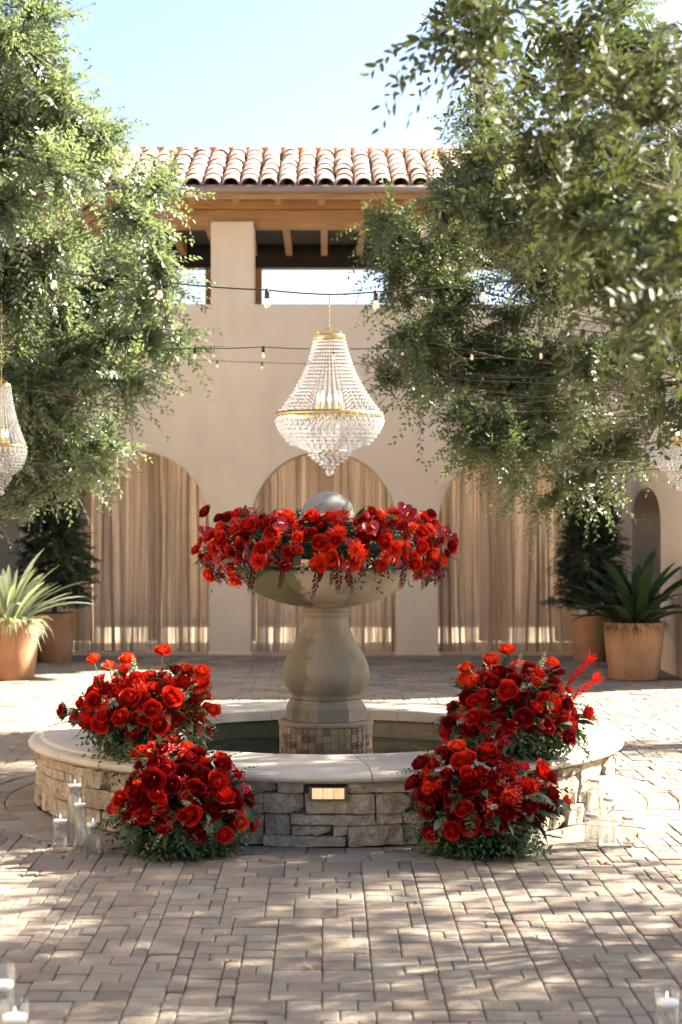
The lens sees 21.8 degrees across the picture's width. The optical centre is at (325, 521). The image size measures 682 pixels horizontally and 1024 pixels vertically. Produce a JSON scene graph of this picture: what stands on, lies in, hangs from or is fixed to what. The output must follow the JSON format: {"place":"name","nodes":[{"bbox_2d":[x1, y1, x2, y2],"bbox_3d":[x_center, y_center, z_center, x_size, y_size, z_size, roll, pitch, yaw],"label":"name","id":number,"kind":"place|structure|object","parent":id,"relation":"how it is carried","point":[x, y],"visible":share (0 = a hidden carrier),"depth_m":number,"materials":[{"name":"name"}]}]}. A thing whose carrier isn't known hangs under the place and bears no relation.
{"place":"outdoors","nodes":[
{"label":"outdoors","id":0,"kind":"place"},
{"bbox_2d":[53,814,66,823],"bbox_3d":[-1.375,1.538,9.160,0.071,0.048,0.071,0,0,0],"label":"floating candle","id":1,"kind":"object","parent":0,"point":[60,820],"visible":1,"depth_m":9.14,"materials":[{"name":"white wax"}]},
{"bbox_2d":[0,265,594,307],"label":"string lights","id":2,"kind":"object","parent":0,"point":[267,290],"visible":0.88,"depth_m":9.35,"materials":[{"name":"black plastic"}]},
{"bbox_2d":[275,292,383,469],"bbox_3d":[0.019,-0.729,9.400,0.590,0.974,0.589,0,0,0],"label":"crystal chandelier","id":3,"kind":"object","parent":2,"relation":"hanging from","point":[322,412],"visible":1,"depth_m":9.36,"materials":[{"name":"clear glass"}]},
{"bbox_2d":[72,651,572,655],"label":"ground","id":4,"kind":"structure","parent":0,"point":[373,653],"depth_m":23.34,"materials":[{"name":"beige stone"}]},
{"bbox_2d":[0,409,22,591],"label":"building wing","id":5,"kind":"structure","parent":4,"relation":"on","point":[13,534],"depth_m":22.43,"materials":[{"name":"beige paint"}]},
{"bbox_2d":[0,145,666,655],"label":"arcade building","id":6,"kind":"structure","parent":0,"point":[274,207],"depth_m":22.60,"materials":[{"name":"paint"}]},
{"bbox_2d":[68,453,208,651],"bbox_3d":[-2.414,0.308,23.118,2.175,2.780,0.145,0,0,0],"label":"curtain","id":7,"kind":"object","parent":6,"relation":"hanging from","point":[151,591],"visible":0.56,"depth_m":23.09,"materials":[{"name":"fabric"}]},
{"bbox_2d":[252,453,394,651],"bbox_3d":[-0.035,0.308,23.122,2.119,2.780,0.157,0,0,0],"label":"curtain","id":8,"kind":"object","parent":6,"relation":"hanging from","point":[297,483],"visible":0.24,"depth_m":23.10,"materials":[{"name":"fabric"}]},
{"bbox_2d":[439,456,578,651],"bbox_3d":[2.387,0.308,23.121,2.192,2.780,0.156,0,0,0],"label":"curtain","id":9,"kind":"object","parent":6,"relation":"hanging from","point":[494,592],"visible":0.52,"depth_m":23.10,"materials":[{"name":"fabric"}]},
{"bbox_2d":[0,655,681,1023],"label":"pavement","id":10,"kind":"structure","parent":0,"point":[572,931],"depth_m":7.76,"materials":[{"name":"stone"}]},
{"bbox_2d":[6,960,15,1006],"bbox_3d":[-0.991,1.527,5.402,0.086,0.356,0.086,0,0,0],"label":"cylinder vase","id":11,"kind":"object","parent":10,"relation":"on","point":[14,980],"visible":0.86,"depth_m":5.40,"materials":[{"name":"clear glass"}]},
{"bbox_2d":[0,979,13,991],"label":"floating candle","id":12,"kind":"object","parent":11,"relation":"on","point":[6,984],"visible":1,"depth_m":5.38,"materials":[{"name":"white wax"}]},
{"bbox_2d":[1,997,29,1023],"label":"cylinder vase","id":13,"kind":"object","parent":10,"relation":"on","point":[28,1011],"visible":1,"depth_m":5.27,"materials":[{"name":"clear glass"}]},
{"bbox_2d":[2,1007,27,1023],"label":"floating candle","id":14,"kind":"object","parent":13,"relation":"on","point":[14,1017],"visible":1,"depth_m":5.25,"materials":[{"name":"white wax"}]},
{"bbox_2d":[0,618,40,680],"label":"terracotta pot","id":15,"kind":"object","parent":10,"relation":"on","point":[17,661],"visible":0.83,"depth_m":18.95,"materials":[{"name":"ceramic"}]},
{"bbox_2d":[0,548,94,648],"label":"potted plant","id":16,"kind":"object","parent":15,"relation":"in","point":[16,604],"visible":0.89,"depth_m":19.00,"materials":[{"name":"green plant"}]},
{"bbox_2d":[34,612,75,662],"bbox_3d":[-3.296,1.407,21.484,0.513,0.598,0.513,0,0,0],"label":"terracotta pot","id":17,"kind":"object","parent":10,"relation":"on","point":[58,648],"visible":0.84,"depth_m":21.29,"materials":[{"name":"ceramic"}]},
{"bbox_2d":[9,475,100,613],"bbox_3d":[-3.282,0.269,21.490,1.174,1.778,1.201,0,0,0],"label":"potted conifer","id":18,"kind":"object","parent":17,"relation":"in","point":[65,538],"visible":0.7,"depth_m":21.35,"materials":[{"name":"green plant"}]},
{"bbox_2d":[68,777,81,844],"bbox_3d":[-1.326,1.521,9.341,0.078,0.368,0.078,0,0,0],"label":"cylinder vase","id":19,"kind":"object","parent":10,"relation":"on","point":[81,815],"visible":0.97,"depth_m":9.34,"materials":[{"name":"clear glass"}]},
{"bbox_2d":[68,780,80,787],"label":"floating candle","id":20,"kind":"object","parent":19,"relation":"on","point":[74,785],"visible":1,"depth_m":9.32,"materials":[{"name":"white wax"}]},
{"bbox_2d":[73,805,85,848],"bbox_3d":[-1.284,1.566,9.231,0.074,0.277,0.074,0,0,0],"label":"cylinder vase","id":21,"kind":"object","parent":10,"relation":"on","point":[73,829],"visible":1,"depth_m":9.22,"materials":[{"name":"clear glass"}]},
{"bbox_2d":[74,799,85,807],"bbox_3d":[-1.284,1.466,9.231,0.063,0.046,0.063,0,0,0],"label":"floating candle","id":22,"kind":"object","parent":21,"relation":"on","point":[79,804],"visible":1,"depth_m":9.21,"materials":[{"name":"white wax"}]},
{"bbox_2d":[0,0,224,547],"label":"courtyard tree","id":23,"kind":"object","parent":10,"relation":"on","point":[64,148],"visible":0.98,"depth_m":14.20,"materials":[{"name":"green plant"}]},
{"bbox_2d":[0,300,27,488],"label":"crystal chandelier","id":24,"kind":"object","parent":23,"relation":"hanging from","point":[3,441],"visible":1,"depth_m":13.00,"materials":[{"name":"clear glass"}]},
{"bbox_2d":[4,346,649,358],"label":"string lights","id":25,"kind":"object","parent":23,"relation":"hanging from","point":[333,350],"visible":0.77,"depth_m":14.40,"materials":[{"name":"black plastic"}]},
{"bbox_2d":[87,731,264,863],"bbox_3d":[-0.767,1.403,9.103,0.916,0.620,0.789,0,0,0],"label":"floral arrangement","id":26,"kind":"object","parent":10,"relation":"on","point":[159,793],"visible":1,"depth_m":8.93,"materials":[{"name":"red plant"}]},
{"bbox_2d":[28,492,623,846],"bbox_3d":[0.000,0.761,11.080,3.680,1.898,3.680,0,0,0],"label":"fountain","id":27,"kind":"object","parent":10,"relation":"on","point":[331,752],"visible":0.7,"depth_m":10.52,"materials":[{"name":"stone"}]},
{"bbox_2d":[56,644,224,792],"bbox_3d":[-1.034,1.167,9.829,0.934,0.964,0.836,0,0,0],"label":"floral arrangement","id":28,"kind":"object","parent":27,"relation":"on","point":[143,708],"visible":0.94,"depth_m":9.67,"materials":[{"name":"red plant"}]},
{"bbox_2d":[191,501,459,601],"bbox_3d":[-0.009,0.170,11.038,1.688,0.605,1.544,0,0,0],"label":"floral garland","id":29,"kind":"object","parent":27,"relation":"on","point":[279,531],"visible":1,"depth_m":10.57,"materials":[{"name":"red plant"}]},
{"bbox_2d":[426,644,604,788],"bbox_3d":[1.028,1.113,9.813,0.992,0.863,0.785,0,0,-18],"label":"floral arrangement","id":30,"kind":"object","parent":27,"relation":"on","point":[545,715],"visible":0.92,"depth_m":9.68,"materials":[{"name":"red plant"}]},
{"bbox_2d":[391,739,586,863],"bbox_3d":[0.859,1.416,9.088,0.884,0.588,0.842,0,0,42],"label":"floral arrangement","id":31,"kind":"object","parent":10,"relation":"on","point":[479,813],"visible":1,"depth_m":8.95,"materials":[{"name":"red plant"}]},
{"bbox_2d":[331,0,681,561],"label":"courtyard tree","id":32,"kind":"object","parent":10,"relation":"on","point":[506,379],"visible":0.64,"depth_m":14.89,"materials":[{"name":"green plant"}]},
{"bbox_2d":[646,355,681,484],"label":"crystal chandelier","id":33,"kind":"object","parent":32,"relation":"hanging from","point":[673,444],"visible":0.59,"depth_m":13.00,"materials":[{"name":"clear glass"}]},
{"bbox_2d":[359,0,681,503],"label":"courtyard tree","id":34,"kind":"object","parent":10,"relation":"on","point":[638,268],"visible":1,"depth_m":5.81,"materials":[{"name":"green plant"}]},
{"bbox_2d":[570,614,607,661],"bbox_3d":[3.232,1.428,21.681,0.486,0.557,0.486,0,0,0],"label":"terracotta pot","id":35,"kind":"object","parent":10,"relation":"on","point":[581,629],"visible":0.76,"depth_m":21.49,"materials":[{"name":"ceramic"}]},
{"bbox_2d":[540,473,632,613],"bbox_3d":[3.201,0.292,21.701,1.198,1.816,1.134,0,0,0],"label":"potted conifer","id":36,"kind":"object","parent":35,"relation":"in","point":[568,566],"visible":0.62,"depth_m":21.55,"materials":[{"name":"green plant"}]},
{"bbox_2d":[588,773,601,841],"bbox_3d":[1.433,1.526,9.434,0.078,0.358,0.078,0,0,0],"label":"cylinder vase","id":37,"kind":"object","parent":10,"relation":"on","point":[601,813],"visible":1,"depth_m":9.42,"materials":[{"name":"clear glass"}]},
{"bbox_2d":[585,809,598,817],"bbox_3d":[1.391,1.523,9.249,0.069,0.047,0.069,0,0,0],"label":"floating candle","id":38,"kind":"object","parent":37,"relation":"in","point":[591,814],"visible":1,"depth_m":9.23,"materials":[{"name":"white wax"}]},
{"bbox_2d":[588,774,600,782],"bbox_3d":[1.433,1.365,9.434,0.068,0.047,0.068,0,0,0],"label":"floating candle","id":39,"kind":"object","parent":37,"relation":"on","point":[594,779],"visible":1,"depth_m":9.41,"materials":[{"name":"white wax"}]},
{"bbox_2d":[621,807,634,846],"bbox_3d":[1.591,1.602,9.304,0.077,0.205,0.077,0,0,0],"label":"cylinder vase","id":40,"kind":"object","parent":10,"relation":"on","point":[621,829],"visible":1,"depth_m":9.31,"materials":[{"name":"clear glass"}]},
{"bbox_2d":[622,811,634,820],"bbox_3d":[1.591,1.545,9.304,0.067,0.046,0.067,0,0,0],"label":"floating candle","id":41,"kind":"object","parent":40,"relation":"on","point":[628,817],"visible":1,"depth_m":9.29,"materials":[{"name":"white wax"}]},
{"bbox_2d":[602,620,664,680],"bbox_3d":[3.344,1.397,19.213,0.674,0.619,0.674,0,0,0],"label":"terracotta pot","id":42,"kind":"object","parent":10,"relation":"on","point":[630,658],"visible":0.81,"depth_m":18.96,"materials":[{"name":"ceramic"}]},
{"bbox_2d":[559,549,681,645],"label":"potted plant","id":43,"kind":"object","parent":42,"relation":"in","point":[638,603],"visible":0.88,"depth_m":19.10,"materials":[{"name":"green plant"}]},
{"bbox_2d":[629,336,681,678],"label":"building wing","id":44,"kind":"structure","parent":10,"relation":"on","point":[657,517],"depth_m":20.34,"materials":[{"name":"beige paint"}]},
{"bbox_2d":[144,350,620,370],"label":"string lights","id":45,"kind":"object","parent":44,"relation":"hanging from","point":[286,363],"visible":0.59,"depth_m":21.60,"materials":[{"name":"black plastic"}]},
{"bbox_2d":[655,987,678,1023],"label":"cylinder vase","id":46,"kind":"object","parent":10,"relation":"on","point":[655,1008],"visible":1,"depth_m":5.60,"materials":[{"name":"clear glass"}]},
{"bbox_2d":[656,992,677,1008],"bbox_3d":[1.079,1.509,5.593,0.070,0.047,0.070,0,0,0],"label":"floating candle","id":47,"kind":"object","parent":46,"relation":"on","point":[666,1002],"visible":1,"depth_m":5.58,"materials":[{"name":"white wax"}]},
{"bbox_2d":[0,0,681,303],"label":"sky","id":48,"kind":"structure","parent":0,"point":[207,73],"materials":[{"name":"blue"}]},
{"bbox_2d":[603,793,614,801],"bbox_3d":[1.491,1.450,9.322,0.061,0.045,0.061,0,0,0],"label":"floating candle","id":49,"kind":"object","parent":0,"point":[608,799],"visible":1,"depth_m":9.30,"materials":[{"name":"white wax"}]},
{"bbox_3d":[-1.199,1.606,9.107,0.079,0.198,0.079,0,0,0],"label":"cylinder vase","id":50,"kind":"object","parent":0,"visible":0},
{"bbox_2d":[86,819,98,827],"bbox_3d":[-1.199,1.548,9.107,0.068,0.047,0.068,0,0,0],"label":"floating candle","id":51,"kind":"object","parent":50,"relation":"in","point":[91,824],"visible":1,"depth_m":9.09,"materials":[{"name":"white wax"}]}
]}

